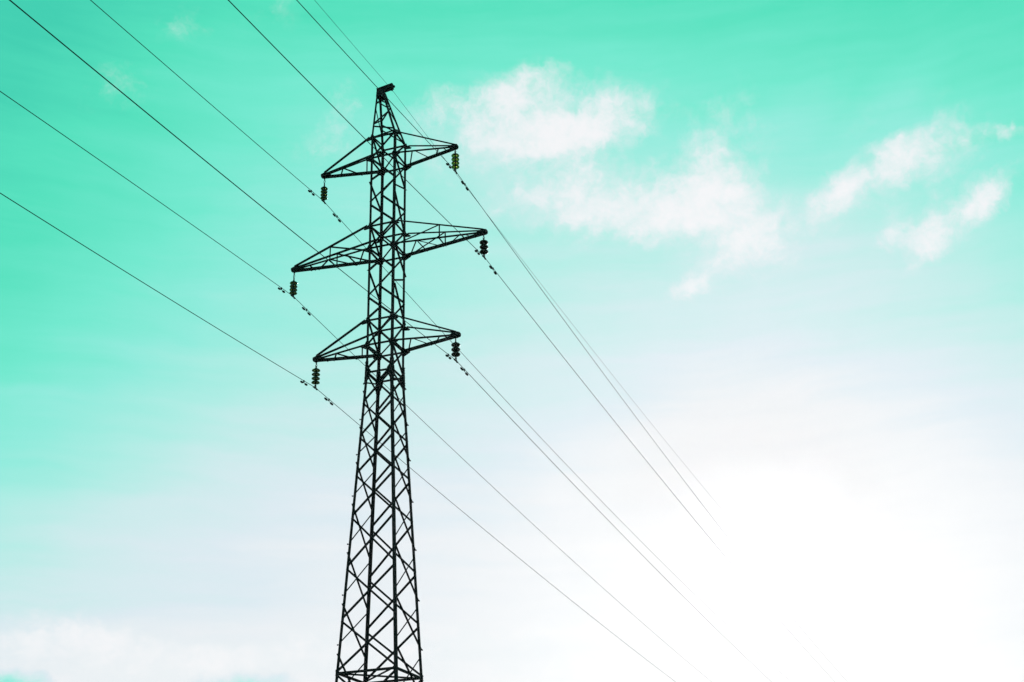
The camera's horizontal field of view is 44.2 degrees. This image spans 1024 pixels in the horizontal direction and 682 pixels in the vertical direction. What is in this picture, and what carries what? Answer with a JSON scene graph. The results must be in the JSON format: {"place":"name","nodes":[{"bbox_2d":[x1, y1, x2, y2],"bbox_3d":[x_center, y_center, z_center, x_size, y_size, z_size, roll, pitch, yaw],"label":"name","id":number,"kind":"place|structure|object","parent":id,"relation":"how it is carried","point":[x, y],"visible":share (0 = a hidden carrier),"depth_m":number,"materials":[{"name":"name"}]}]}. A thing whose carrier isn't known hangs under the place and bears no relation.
{"place":"outdoors","nodes":[
{"label":"outdoors","id":0,"kind":"place"},
{"bbox_2d":[0,0,1023,681],"label":"sky","id":1,"kind":"structure","parent":0,"point":[790,232],"materials":[{"name":"teal"}]},
{"label":"ground","id":2,"kind":"structure","parent":0,"visible":0},
{"bbox_2d":[291,83,487,681],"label":"lattice tower","id":3,"kind":"structure","parent":2,"relation":"on","point":[378,356],"depth_m":40.92,"materials":[{"name":"metal"}]},
{"bbox_2d":[289,273,297,298],"bbox_3d":[-7.543,-1.946,43.523,0.266,1.015,0.266,18,-31,-35],"label":"insulator string","id":4,"kind":"object","parent":3,"relation":"hanging from","point":[293,287],"visible":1,"depth_m":43.45,"materials":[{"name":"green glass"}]},
{"bbox_2d":[0,91,707,678],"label":"conductor","id":5,"kind":"object","parent":4,"relation":"hanging from","point":[304,307],"visible":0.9,"depth_m":41.41,"materials":[{"name":"metal"}]},
{"bbox_2d":[311,361,319,389],"bbox_3d":[-6.494,1.136,41.710,0.280,1.009,0.286,-10,-26,17],"label":"insulator string","id":6,"kind":"object","parent":3,"relation":"hanging from","point":[315,374],"visible":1,"depth_m":41.68,"materials":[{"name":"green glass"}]},
{"bbox_2d":[0,193,673,680],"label":"conductor","id":7,"kind":"object","parent":6,"relation":"hanging from","point":[294,375],"visible":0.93,"depth_m":36.91,"materials":[{"name":"metal"}]},
{"bbox_2d":[320,177,327,203],"bbox_3d":[-6.672,-5.364,44.757,0.250,1.050,0.250,10,-28,-24],"label":"insulator string","id":8,"kind":"object","parent":3,"relation":"hanging from","point":[324,192],"visible":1,"depth_m":44.68,"materials":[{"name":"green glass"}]},
{"bbox_2d":[90,0,787,678],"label":"conductor","id":9,"kind":"object","parent":8,"relation":"hanging from","point":[386,270],"visible":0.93,"depth_m":45.15,"materials":[{"name":"metal"}]},
{"bbox_2d":[451,150,458,173],"bbox_3d":[-1.950,-6.210,43.346,0.276,0.975,0.289,-10,-26,17],"label":"insulator string","id":10,"kind":"object","parent":3,"relation":"hanging from","point":[455,160],"visible":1,"depth_m":43.33,"materials":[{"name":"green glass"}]},
{"bbox_2d":[297,0,844,678],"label":"conductor","id":11,"kind":"object","parent":10,"relation":"hanging from","point":[533,278],"visible":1,"depth_m":46.85,"materials":[{"name":"metal"}]},
{"bbox_2d":[451,337,459,362],"bbox_3d":[-1.800,0.268,40.322,0.292,0.882,0.292,-10,-26,17],"label":"insulator string","id":12,"kind":"object","parent":3,"relation":"hanging from","point":[455,349],"visible":1,"depth_m":40.24,"materials":[{"name":"ceramic"}]},
{"bbox_2d":[9,0,764,675],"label":"conductor","id":13,"kind":"object","parent":12,"relation":"hanging from","point":[353,280],"visible":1,"depth_m":26.95,"materials":[{"name":"metal"}]},
{"bbox_2d":[479,234,487,259],"bbox_3d":[-0.928,-3.127,41.545,0.286,0.922,0.289,-10,-26,17],"label":"insulator string","id":14,"kind":"object","parent":3,"relation":"hanging from","point":[483,247],"visible":1,"depth_m":41.45,"materials":[{"name":"ceramic"}]},
{"bbox_2d":[228,0,834,681],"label":"conductor","id":15,"kind":"object","parent":14,"relation":"hanging from","point":[488,262],"visible":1,"depth_m":37.85,"materials":[{"name":"metal"}]},
{"bbox_2d":[316,2,881,680],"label":"ground wire","id":16,"kind":"object","parent":3,"relation":"attached to","point":[544,288],"visible":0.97,"depth_m":57.16,"materials":[{"name":"grey metal"}]}
]}

